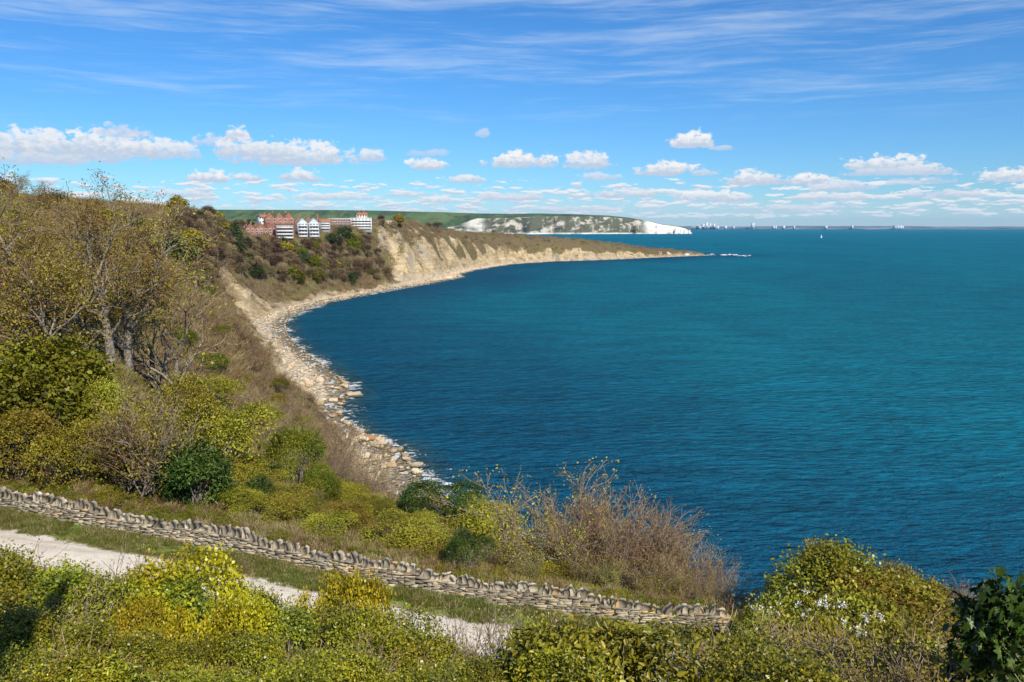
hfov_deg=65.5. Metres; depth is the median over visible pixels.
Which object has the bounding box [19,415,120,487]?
bush
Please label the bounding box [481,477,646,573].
hedge shrub
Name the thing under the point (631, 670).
bush
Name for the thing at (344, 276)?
bare tree
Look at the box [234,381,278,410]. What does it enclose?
copse shrub
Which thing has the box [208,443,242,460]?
bramble bush
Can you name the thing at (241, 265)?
bare tree
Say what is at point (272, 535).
leafy cover
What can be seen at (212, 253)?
bare tree
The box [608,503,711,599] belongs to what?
hedge shrub
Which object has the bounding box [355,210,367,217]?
house
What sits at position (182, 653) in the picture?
ivy bush
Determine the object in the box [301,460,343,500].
bush
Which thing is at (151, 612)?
bush
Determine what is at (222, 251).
bare tree
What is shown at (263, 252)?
bare tree
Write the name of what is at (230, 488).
bramble bush
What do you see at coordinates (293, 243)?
bare tree
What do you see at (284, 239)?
tree
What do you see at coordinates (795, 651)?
bush
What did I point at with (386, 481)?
copse shrub
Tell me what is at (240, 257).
bare tree
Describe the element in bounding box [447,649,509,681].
ivy bush
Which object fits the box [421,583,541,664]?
dry stalks
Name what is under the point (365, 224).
apartment block
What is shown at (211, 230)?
bare tree
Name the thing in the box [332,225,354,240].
tree
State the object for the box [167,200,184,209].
bare tree
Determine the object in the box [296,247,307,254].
tree
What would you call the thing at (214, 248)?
bare tree
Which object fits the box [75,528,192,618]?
dry stalks
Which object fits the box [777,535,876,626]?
bush
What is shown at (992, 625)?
bush
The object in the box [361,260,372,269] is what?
bare tree
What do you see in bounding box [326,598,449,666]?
ivy bush
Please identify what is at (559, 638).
bush
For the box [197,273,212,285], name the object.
bare tree
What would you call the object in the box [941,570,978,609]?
brown shrub
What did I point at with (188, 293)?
bare tree
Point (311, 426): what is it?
copse shrub
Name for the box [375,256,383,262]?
bare tree
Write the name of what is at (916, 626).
blossom bush
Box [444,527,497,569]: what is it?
bush
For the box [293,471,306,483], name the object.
bramble bush
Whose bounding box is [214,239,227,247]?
bare tree
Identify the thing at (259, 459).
bramble bush
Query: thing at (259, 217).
house wing
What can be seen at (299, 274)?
green tree
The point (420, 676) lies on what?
ivy bush
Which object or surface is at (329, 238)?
tree
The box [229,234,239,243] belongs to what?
evergreen tree
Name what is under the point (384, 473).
copse shrub
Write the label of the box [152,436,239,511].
bush
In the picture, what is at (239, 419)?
bush
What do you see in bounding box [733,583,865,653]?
blossom bush
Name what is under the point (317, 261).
green tree
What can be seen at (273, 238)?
bare tree
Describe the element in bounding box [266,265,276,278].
bare tree
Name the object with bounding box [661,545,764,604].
hedge shrub
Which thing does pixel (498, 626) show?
dry stalks
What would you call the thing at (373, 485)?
copse shrub
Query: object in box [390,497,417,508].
bramble bush
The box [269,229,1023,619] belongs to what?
sea
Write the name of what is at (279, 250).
bare tree
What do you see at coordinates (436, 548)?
bramble bush
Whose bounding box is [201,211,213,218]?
bare tree
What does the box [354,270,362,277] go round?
bare tree
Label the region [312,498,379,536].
bramble bush
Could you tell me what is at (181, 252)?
evergreen tree
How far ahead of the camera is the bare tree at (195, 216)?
456.11 m
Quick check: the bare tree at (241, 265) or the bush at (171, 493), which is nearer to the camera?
the bush at (171, 493)
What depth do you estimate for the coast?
14966.18 m
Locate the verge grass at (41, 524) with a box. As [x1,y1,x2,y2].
[0,505,736,662]
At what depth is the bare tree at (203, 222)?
466.15 m
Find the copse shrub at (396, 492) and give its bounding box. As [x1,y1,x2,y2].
[369,469,405,496]
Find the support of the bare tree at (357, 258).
on the ground at (406, 261)
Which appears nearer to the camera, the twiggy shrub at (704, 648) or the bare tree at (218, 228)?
the twiggy shrub at (704, 648)
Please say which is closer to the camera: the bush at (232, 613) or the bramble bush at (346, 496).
the bush at (232, 613)
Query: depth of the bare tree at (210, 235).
449.85 m
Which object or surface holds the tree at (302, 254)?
on the ground at (406, 261)
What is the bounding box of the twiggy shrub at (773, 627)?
[649,594,878,681]
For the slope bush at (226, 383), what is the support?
on the ground at (406, 261)
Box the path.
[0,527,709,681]
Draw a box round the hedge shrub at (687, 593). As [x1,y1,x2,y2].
[670,558,737,607]
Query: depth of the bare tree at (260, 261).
513.37 m
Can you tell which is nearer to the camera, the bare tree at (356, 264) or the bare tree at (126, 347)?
the bare tree at (126, 347)
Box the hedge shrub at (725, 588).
[700,564,764,607]
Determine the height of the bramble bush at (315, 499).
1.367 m
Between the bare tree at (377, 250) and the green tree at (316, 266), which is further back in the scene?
the bare tree at (377, 250)
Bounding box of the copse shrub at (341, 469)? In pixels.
[315,450,359,479]
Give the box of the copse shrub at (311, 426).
[285,410,340,438]
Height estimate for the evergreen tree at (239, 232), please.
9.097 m
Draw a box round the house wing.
[256,212,265,224]
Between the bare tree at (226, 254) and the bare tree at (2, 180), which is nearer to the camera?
the bare tree at (2, 180)
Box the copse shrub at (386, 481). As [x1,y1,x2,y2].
[360,479,397,492]
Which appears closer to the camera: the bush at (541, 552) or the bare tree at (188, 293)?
the bush at (541, 552)
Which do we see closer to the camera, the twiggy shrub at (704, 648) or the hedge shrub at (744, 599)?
the twiggy shrub at (704, 648)
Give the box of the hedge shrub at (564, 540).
[535,499,623,583]
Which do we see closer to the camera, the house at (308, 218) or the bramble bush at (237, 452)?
the bramble bush at (237, 452)
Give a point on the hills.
(536, 223)
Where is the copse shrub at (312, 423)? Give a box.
[262,414,328,449]
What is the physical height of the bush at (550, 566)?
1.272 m
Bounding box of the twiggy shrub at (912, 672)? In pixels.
[808,630,990,681]
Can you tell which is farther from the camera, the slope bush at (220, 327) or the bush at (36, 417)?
the slope bush at (220, 327)
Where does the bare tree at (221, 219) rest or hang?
on the ground at (406, 261)
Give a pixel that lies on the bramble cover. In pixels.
(494, 573)
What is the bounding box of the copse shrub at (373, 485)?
[350,470,381,491]
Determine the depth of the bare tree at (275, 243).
557.11 m
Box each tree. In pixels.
[0,158,140,407]
[0,161,189,369]
[0,173,83,344]
[0,174,14,191]
[0,191,33,235]
[0,211,107,319]
[0,258,27,350]
[1,170,31,200]
[1,223,88,335]
[18,178,57,209]
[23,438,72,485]
[35,253,150,344]
[36,186,75,204]
[37,182,227,373]
[38,213,96,252]
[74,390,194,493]
[77,203,110,232]
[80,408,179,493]
[82,241,240,408]
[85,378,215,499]
[98,207,120,219]
[117,212,147,227]
[139,234,165,256]
[159,229,181,242]
[163,235,206,266]
[164,196,189,206]
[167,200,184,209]
[169,203,184,213]
[170,212,185,223]
[173,225,189,231]
[174,255,202,272]
[178,227,207,248]
[179,216,193,223]
[179,219,196,228]
[179,289,196,303]
[182,268,212,295]
[185,211,199,221]
[191,219,206,231]
[195,254,215,263]
[195,257,209,270]
[196,219,206,225]
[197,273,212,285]
[199,211,210,219]
[200,241,211,252]
[201,206,217,212]
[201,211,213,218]
[203,218,214,227]
[203,249,216,257]
[203,263,215,280]
[204,227,216,235]
[205,242,219,254]
[205,282,218,297]
[206,232,217,242]
[209,212,223,217]
[211,259,224,278]
[212,225,226,234]
[214,216,228,224]
[214,227,230,240]
[214,234,229,242]
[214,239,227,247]
[215,221,230,228]
[215,245,224,259]
[221,251,234,264]
[222,242,235,251]
[224,228,238,236]
[225,258,235,265]
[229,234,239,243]
[230,220,240,230]
[231,242,246,252]
[232,253,244,264]
[232,261,247,274]
[234,228,245,238]
[237,219,247,229]
[238,264,250,277]
[242,236,252,245]
[243,251,254,259]
[243,256,255,270]
[245,236,256,247]
[248,264,265,277]
[251,243,260,250]
[253,256,262,264]
[257,247,273,259]
[259,240,274,250]
[260,259,269,267]
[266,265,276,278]
[269,253,283,267]
[269,258,278,267]
[270,235,279,241]
[271,241,280,247]
[272,247,284,252]
[274,241,296,257]
[275,262,289,277]
[275,274,286,283]
[279,236,289,242]
[280,267,296,281]
[285,258,301,264]
[286,250,293,258]
[289,240,299,250]
[291,268,307,282]
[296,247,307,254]
[299,250,307,263]
[300,237,308,243]
[301,241,311,249]
[305,240,321,249]
[305,253,324,267]
[305,267,315,277]
[308,256,320,266]
[308,265,328,278]
[309,274,322,283]
[316,244,324,255]
[319,240,330,254]
[321,261,330,271]
[322,256,332,263]
[324,231,343,244]
[327,267,340,279]
[331,263,338,269]
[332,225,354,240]
[337,244,344,252]
[337,258,348,267]
[339,273,347,282]
[345,238,361,250]
[347,246,356,257]
[347,272,358,284]
[349,233,361,244]
[352,254,362,263]
[353,262,363,268]
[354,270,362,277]
[361,243,371,252]
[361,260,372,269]
[363,258,374,267]
[365,250,373,256]
[371,268,381,278]
[372,272,383,279]
[374,248,381,255]
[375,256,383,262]
[382,266,392,273]
[389,219,396,226]
[391,213,405,223]
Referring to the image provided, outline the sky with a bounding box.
[0,0,1023,226]
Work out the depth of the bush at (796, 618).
29.66 m
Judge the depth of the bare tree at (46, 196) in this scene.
161.57 m
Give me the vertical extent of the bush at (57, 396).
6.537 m
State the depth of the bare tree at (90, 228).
50.32 m
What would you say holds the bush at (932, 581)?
on the ground at (406, 261)
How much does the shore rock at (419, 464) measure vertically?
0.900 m
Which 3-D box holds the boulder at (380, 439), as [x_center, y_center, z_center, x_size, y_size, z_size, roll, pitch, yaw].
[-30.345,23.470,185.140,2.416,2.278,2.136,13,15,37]
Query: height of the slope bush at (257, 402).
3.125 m
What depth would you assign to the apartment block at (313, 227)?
623.69 m
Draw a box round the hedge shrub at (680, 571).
[639,551,707,599]
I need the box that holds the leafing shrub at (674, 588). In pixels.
[656,569,693,597]
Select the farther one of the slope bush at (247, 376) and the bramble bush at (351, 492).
the slope bush at (247, 376)
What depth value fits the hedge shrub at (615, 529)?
39.37 m
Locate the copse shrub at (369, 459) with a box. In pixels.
[305,422,391,476]
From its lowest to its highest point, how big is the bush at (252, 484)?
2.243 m
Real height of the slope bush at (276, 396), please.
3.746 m
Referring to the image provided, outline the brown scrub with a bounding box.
[0,192,783,618]
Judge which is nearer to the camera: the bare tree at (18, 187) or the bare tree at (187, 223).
the bare tree at (18, 187)
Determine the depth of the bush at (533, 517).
41.06 m
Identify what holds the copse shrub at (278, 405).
on the ground at (406, 261)
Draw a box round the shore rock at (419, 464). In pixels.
[408,462,423,467]
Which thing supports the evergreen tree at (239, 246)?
on the ground at (406, 261)
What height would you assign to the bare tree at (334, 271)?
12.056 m
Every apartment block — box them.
[274,224,293,242]
[296,218,307,238]
[308,218,318,238]
[318,219,329,231]
[327,218,350,225]
[350,218,371,231]
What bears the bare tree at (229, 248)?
on the ground at (406, 261)
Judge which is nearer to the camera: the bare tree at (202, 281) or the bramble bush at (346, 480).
the bramble bush at (346, 480)
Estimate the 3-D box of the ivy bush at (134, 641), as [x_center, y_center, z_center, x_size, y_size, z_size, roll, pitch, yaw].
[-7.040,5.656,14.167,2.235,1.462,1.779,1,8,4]
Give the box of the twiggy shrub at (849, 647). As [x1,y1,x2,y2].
[775,622,949,681]
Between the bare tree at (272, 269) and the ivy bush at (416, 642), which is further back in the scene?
the bare tree at (272, 269)
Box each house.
[264,211,294,225]
[294,214,320,226]
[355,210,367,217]
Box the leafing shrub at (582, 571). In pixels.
[566,548,605,584]
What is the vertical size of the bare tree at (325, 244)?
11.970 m
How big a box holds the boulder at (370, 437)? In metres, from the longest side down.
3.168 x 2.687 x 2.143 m
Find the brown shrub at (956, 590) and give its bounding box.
[929,578,990,608]
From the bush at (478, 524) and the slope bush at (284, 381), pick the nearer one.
the bush at (478, 524)
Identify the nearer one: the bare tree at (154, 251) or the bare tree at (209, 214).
the bare tree at (154, 251)
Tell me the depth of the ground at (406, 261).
630.88 m
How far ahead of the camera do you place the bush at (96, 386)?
43.99 m
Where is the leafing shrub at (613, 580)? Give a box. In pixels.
[586,553,627,587]
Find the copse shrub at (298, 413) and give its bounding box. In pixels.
[254,387,330,428]
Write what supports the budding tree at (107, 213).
on the ground at (406, 261)
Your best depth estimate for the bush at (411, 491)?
57.05 m
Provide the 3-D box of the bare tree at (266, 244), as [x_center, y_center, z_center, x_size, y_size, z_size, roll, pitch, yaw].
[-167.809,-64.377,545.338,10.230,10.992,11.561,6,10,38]
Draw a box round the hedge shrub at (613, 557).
[555,508,659,587]
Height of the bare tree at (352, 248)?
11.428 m
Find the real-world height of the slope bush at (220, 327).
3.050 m
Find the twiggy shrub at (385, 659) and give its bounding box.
[235,621,472,681]
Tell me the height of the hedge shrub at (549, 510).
6.623 m
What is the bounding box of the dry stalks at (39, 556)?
[3,535,67,595]
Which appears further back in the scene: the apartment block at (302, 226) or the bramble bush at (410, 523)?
the apartment block at (302, 226)
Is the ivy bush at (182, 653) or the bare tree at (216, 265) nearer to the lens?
the ivy bush at (182, 653)
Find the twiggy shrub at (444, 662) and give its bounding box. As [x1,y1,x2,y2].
[372,644,496,681]
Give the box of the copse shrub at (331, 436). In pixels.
[318,419,357,460]
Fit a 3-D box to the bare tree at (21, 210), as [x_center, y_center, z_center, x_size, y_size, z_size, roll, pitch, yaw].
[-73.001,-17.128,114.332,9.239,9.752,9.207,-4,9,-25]
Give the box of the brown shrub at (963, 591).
[945,578,975,608]
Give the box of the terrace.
[245,221,274,234]
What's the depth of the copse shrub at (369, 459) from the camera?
83.29 m
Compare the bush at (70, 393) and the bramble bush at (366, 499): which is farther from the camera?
the bramble bush at (366, 499)
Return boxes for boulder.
[304,381,313,385]
[328,398,337,402]
[365,434,376,440]
[375,436,384,442]
[385,460,396,468]
[390,448,397,453]
[412,470,422,474]
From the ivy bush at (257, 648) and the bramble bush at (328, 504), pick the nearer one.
the ivy bush at (257, 648)
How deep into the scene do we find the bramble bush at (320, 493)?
54.33 m
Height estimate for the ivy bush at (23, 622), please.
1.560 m
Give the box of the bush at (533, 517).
[421,456,618,573]
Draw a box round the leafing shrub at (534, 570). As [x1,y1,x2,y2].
[507,549,545,578]
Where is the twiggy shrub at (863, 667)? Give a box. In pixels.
[761,623,952,681]
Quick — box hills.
[208,210,691,233]
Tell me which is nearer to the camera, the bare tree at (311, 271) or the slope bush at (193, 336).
the slope bush at (193, 336)
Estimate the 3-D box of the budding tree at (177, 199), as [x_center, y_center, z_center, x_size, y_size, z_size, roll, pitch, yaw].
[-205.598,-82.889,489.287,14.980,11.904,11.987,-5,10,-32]
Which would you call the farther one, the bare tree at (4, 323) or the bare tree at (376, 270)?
the bare tree at (376, 270)
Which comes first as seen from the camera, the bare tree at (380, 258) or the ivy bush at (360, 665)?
the ivy bush at (360, 665)
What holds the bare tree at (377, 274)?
on the ground at (406, 261)
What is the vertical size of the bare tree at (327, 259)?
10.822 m
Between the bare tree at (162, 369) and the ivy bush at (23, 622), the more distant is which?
the bare tree at (162, 369)
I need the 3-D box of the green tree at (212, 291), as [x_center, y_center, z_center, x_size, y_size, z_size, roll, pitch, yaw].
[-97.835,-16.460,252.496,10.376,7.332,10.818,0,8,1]
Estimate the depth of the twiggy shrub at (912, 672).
14.44 m
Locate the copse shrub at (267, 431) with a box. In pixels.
[239,411,296,440]
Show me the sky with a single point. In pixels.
(729, 113)
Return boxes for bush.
[0,326,124,467]
[0,330,108,468]
[0,350,126,445]
[0,403,79,482]
[0,536,59,624]
[0,553,110,628]
[0,595,62,650]
[0,607,122,660]
[0,633,62,681]
[1,568,140,626]
[5,639,130,681]
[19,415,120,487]
[53,647,178,681]
[56,612,176,668]
[60,375,141,446]
[63,566,168,621]
[92,571,217,655]
[106,587,189,659]
[117,540,259,647]
[136,397,277,470]
[137,629,226,680]
[138,370,226,455]
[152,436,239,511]
[155,478,192,503]
[165,664,250,681]
[169,324,199,345]
[179,586,281,665]
[180,364,204,373]
[184,373,249,404]
[185,479,245,505]
[191,351,231,372]
[196,568,306,650]
[200,408,256,449]
[200,655,342,681]
[201,622,290,679]
[203,324,231,339]
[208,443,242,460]
[216,485,267,514]
[217,597,332,678]
[219,453,258,485]
[224,491,314,522]
[232,452,270,475]
[233,453,269,478]
[238,398,275,409]
[239,372,253,385]
[244,472,277,504]
[245,401,287,429]
[250,467,288,484]
[257,481,316,510]
[257,495,319,514]
[259,365,274,374]
[263,420,328,484]
[265,393,285,407]
[267,417,288,435]
[268,376,290,392]
[275,413,314,429]
[287,631,391,681]
[288,494,325,518]
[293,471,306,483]
[293,508,358,536]
[294,561,396,655]
[300,593,395,670]
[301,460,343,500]
[303,475,349,484]
[307,488,325,498]
[309,481,372,502]
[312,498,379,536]
[313,501,339,512]
[314,482,356,499]
[319,485,351,503]
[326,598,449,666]
[330,502,375,526]
[336,477,370,493]
[344,619,468,681]
[345,497,373,507]
[357,653,476,681]
[360,494,381,500]
[360,505,453,555]
[368,498,400,520]
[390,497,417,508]
[390,529,450,552]
[392,476,485,522]
[395,528,451,551]
[399,508,443,525]
[421,456,618,573]
[434,539,470,559]
[436,487,528,545]
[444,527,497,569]
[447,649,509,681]
[485,601,728,681]
[489,512,619,574]
[496,611,601,662]
[503,641,625,681]
[530,560,586,580]
[580,610,766,681]
[699,617,789,681]
[701,626,847,681]
[727,579,924,653]
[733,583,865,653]
[751,602,807,634]
[756,649,838,680]
[759,531,949,646]
[761,573,798,616]
[763,601,945,661]
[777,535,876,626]
[791,567,961,649]
[844,558,934,620]
[862,634,965,681]
[872,568,968,639]
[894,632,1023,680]
[933,636,1014,681]
[941,564,1023,681]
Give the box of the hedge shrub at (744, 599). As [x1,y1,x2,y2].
[724,586,760,606]
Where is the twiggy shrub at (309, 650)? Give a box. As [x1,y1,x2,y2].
[173,595,330,667]
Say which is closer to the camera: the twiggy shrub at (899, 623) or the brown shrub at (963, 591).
the twiggy shrub at (899, 623)
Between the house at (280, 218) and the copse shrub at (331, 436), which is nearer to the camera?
the copse shrub at (331, 436)
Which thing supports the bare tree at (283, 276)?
on the ground at (406, 261)
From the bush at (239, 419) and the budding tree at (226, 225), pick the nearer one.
the bush at (239, 419)
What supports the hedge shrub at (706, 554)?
on the ground at (406, 261)
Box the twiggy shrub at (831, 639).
[757,613,945,671]
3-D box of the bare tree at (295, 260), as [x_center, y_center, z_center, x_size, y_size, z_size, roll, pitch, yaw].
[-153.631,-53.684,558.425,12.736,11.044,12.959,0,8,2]
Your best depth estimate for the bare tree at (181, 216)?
432.57 m
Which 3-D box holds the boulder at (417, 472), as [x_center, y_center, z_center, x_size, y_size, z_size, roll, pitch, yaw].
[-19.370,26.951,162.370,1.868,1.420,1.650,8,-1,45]
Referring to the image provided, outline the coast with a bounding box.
[679,226,1023,228]
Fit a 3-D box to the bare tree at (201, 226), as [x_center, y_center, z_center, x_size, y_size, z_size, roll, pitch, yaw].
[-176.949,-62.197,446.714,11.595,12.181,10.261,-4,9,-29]
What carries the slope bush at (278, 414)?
on the ground at (406, 261)
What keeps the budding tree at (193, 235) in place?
on the ground at (406, 261)
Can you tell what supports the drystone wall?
on the ground at (406, 261)
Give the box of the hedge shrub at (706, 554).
[643,526,738,600]
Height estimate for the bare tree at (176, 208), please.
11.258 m
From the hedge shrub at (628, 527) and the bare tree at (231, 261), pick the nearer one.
the hedge shrub at (628, 527)
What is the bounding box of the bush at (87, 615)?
[1,569,141,653]
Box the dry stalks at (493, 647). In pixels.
[422,612,503,672]
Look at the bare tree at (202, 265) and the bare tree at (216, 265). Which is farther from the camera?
the bare tree at (216, 265)
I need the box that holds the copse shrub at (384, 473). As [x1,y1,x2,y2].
[347,440,408,492]
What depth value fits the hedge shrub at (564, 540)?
37.66 m
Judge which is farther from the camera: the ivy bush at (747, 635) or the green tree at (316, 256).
the green tree at (316, 256)
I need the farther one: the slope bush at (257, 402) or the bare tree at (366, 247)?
the bare tree at (366, 247)
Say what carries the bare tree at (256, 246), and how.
on the ground at (406, 261)
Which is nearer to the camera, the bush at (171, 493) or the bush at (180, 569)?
the bush at (180, 569)
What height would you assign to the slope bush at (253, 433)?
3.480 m
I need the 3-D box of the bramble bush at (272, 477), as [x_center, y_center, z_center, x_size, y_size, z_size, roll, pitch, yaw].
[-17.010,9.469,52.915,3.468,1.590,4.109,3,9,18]
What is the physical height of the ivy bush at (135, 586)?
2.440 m
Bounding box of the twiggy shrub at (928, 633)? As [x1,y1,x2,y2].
[849,596,1019,656]
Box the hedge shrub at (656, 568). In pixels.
[607,515,695,591]
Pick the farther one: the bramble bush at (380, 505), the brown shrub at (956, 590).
the bramble bush at (380, 505)
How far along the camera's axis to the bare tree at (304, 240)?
604.43 m
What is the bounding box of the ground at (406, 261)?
[0,209,760,659]
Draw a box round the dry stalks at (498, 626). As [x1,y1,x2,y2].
[457,581,565,665]
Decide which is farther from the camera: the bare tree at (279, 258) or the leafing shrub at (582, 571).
the bare tree at (279, 258)
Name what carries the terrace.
on the ground at (406, 261)
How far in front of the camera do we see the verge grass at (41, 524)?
32.08 m
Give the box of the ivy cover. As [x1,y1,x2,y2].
[0,584,536,681]
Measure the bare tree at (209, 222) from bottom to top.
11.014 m
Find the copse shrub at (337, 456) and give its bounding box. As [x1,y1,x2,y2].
[311,441,369,481]
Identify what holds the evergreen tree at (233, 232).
on the ground at (406, 261)
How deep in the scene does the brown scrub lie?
136.78 m
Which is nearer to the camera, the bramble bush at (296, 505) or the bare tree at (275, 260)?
the bramble bush at (296, 505)
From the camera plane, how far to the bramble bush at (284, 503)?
38.71 m
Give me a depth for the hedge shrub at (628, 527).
37.73 m
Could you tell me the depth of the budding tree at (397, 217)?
780.57 m
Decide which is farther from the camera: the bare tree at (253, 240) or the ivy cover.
the bare tree at (253, 240)
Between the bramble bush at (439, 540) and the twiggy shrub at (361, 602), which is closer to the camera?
the twiggy shrub at (361, 602)
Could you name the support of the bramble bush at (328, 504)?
on the ground at (406, 261)
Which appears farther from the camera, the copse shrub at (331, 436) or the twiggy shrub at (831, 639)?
the copse shrub at (331, 436)
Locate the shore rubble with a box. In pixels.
[252,255,698,498]
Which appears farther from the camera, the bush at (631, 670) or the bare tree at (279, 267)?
the bare tree at (279, 267)
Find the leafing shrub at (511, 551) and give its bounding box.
[488,537,527,568]
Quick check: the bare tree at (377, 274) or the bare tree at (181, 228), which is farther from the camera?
the bare tree at (377, 274)
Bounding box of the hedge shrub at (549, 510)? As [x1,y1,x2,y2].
[480,472,626,574]
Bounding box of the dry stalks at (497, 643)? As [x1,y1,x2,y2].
[469,597,572,667]
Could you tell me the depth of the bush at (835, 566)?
30.69 m
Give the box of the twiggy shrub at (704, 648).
[655,618,829,681]
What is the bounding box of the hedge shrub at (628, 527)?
[548,484,704,589]
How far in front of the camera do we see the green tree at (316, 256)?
578.62 m
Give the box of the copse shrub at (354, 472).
[332,449,384,483]
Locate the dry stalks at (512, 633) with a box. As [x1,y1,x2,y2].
[482,605,587,664]
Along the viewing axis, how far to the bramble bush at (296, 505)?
41.94 m
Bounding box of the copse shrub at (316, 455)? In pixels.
[294,432,332,465]
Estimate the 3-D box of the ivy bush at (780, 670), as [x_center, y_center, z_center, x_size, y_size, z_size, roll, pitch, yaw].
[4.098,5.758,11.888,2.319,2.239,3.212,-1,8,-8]
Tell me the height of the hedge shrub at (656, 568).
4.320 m
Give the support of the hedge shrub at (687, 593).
on the ground at (406, 261)
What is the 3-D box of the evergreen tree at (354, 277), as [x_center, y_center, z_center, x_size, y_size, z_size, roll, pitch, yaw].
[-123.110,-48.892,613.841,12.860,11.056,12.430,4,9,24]
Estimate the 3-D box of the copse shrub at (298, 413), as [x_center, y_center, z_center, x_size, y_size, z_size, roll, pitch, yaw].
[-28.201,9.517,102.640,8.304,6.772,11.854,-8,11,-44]
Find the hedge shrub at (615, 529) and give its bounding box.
[535,466,663,585]
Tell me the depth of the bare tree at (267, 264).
520.74 m
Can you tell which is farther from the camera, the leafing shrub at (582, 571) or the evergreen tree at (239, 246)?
the evergreen tree at (239, 246)
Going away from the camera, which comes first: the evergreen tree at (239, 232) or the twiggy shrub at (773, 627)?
the twiggy shrub at (773, 627)
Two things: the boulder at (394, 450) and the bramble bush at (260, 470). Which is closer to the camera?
the bramble bush at (260, 470)
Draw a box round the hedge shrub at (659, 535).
[591,505,712,585]
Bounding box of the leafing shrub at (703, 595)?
[693,582,725,601]
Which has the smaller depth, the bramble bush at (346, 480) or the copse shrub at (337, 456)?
the bramble bush at (346, 480)
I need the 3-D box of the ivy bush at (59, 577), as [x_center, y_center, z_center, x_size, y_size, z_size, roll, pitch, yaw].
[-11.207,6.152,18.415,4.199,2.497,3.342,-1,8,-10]
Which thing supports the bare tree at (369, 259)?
on the ground at (406, 261)
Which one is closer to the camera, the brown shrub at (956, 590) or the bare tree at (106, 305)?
the brown shrub at (956, 590)
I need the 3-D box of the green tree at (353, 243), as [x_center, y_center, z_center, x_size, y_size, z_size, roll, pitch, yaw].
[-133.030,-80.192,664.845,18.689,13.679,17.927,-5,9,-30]
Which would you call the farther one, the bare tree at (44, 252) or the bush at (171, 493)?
the bare tree at (44, 252)
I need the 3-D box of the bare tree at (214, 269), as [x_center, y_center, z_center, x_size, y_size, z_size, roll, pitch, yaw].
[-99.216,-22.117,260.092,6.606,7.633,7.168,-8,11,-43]
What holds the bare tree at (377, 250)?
on the ground at (406, 261)
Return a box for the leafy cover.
[0,201,779,623]
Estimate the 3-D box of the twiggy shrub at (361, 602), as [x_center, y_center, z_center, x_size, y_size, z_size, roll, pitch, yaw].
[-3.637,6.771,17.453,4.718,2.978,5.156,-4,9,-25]
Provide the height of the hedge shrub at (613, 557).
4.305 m
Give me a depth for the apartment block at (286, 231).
594.26 m
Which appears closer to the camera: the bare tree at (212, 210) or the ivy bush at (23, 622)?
the ivy bush at (23, 622)
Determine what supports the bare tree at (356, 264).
on the ground at (406, 261)
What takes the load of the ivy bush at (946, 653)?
on the ground at (406, 261)
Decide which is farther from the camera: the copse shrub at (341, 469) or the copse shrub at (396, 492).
the copse shrub at (396, 492)
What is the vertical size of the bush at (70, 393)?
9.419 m
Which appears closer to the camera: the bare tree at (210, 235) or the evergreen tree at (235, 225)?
the bare tree at (210, 235)
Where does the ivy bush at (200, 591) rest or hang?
on the ground at (406, 261)
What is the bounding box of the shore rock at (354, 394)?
[346,391,362,396]
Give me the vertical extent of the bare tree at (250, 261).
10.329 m
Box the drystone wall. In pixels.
[0,486,731,633]
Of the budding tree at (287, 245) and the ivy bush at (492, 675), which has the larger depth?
the budding tree at (287, 245)
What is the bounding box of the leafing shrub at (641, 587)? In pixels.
[628,563,671,595]
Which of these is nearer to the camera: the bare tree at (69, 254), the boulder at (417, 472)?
the bare tree at (69, 254)
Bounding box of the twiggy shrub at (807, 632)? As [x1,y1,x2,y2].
[743,605,886,667]
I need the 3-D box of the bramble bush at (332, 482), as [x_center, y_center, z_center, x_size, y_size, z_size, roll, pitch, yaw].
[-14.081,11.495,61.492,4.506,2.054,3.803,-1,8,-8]
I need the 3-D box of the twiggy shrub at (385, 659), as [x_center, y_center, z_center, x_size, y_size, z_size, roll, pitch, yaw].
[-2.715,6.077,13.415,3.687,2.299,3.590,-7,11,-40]
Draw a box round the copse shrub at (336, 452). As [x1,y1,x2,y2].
[286,417,377,466]
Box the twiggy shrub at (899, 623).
[840,613,965,669]
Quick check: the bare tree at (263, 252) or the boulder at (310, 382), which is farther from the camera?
the bare tree at (263, 252)
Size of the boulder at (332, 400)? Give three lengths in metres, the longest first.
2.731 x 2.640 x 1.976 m
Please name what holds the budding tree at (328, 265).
on the ground at (406, 261)
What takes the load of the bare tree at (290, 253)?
on the ground at (406, 261)
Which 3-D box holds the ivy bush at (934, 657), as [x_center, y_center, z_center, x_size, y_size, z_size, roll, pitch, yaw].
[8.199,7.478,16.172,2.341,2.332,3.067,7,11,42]
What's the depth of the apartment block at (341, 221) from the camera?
697.46 m
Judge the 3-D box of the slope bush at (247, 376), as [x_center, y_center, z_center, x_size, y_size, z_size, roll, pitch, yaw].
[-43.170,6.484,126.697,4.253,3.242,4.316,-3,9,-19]
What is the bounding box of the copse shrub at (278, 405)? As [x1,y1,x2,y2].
[234,390,300,424]
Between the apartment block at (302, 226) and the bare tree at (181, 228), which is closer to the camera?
the bare tree at (181, 228)
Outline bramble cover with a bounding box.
[0,222,1017,681]
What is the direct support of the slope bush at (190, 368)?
on the ground at (406, 261)
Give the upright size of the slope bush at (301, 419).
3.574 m
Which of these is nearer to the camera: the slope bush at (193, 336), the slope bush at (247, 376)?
the slope bush at (193, 336)
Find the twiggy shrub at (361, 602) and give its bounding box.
[260,588,452,664]
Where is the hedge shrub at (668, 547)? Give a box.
[559,492,708,590]
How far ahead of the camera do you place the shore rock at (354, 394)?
237.28 m
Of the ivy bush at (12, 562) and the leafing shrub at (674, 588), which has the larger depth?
the leafing shrub at (674, 588)
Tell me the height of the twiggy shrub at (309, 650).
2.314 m

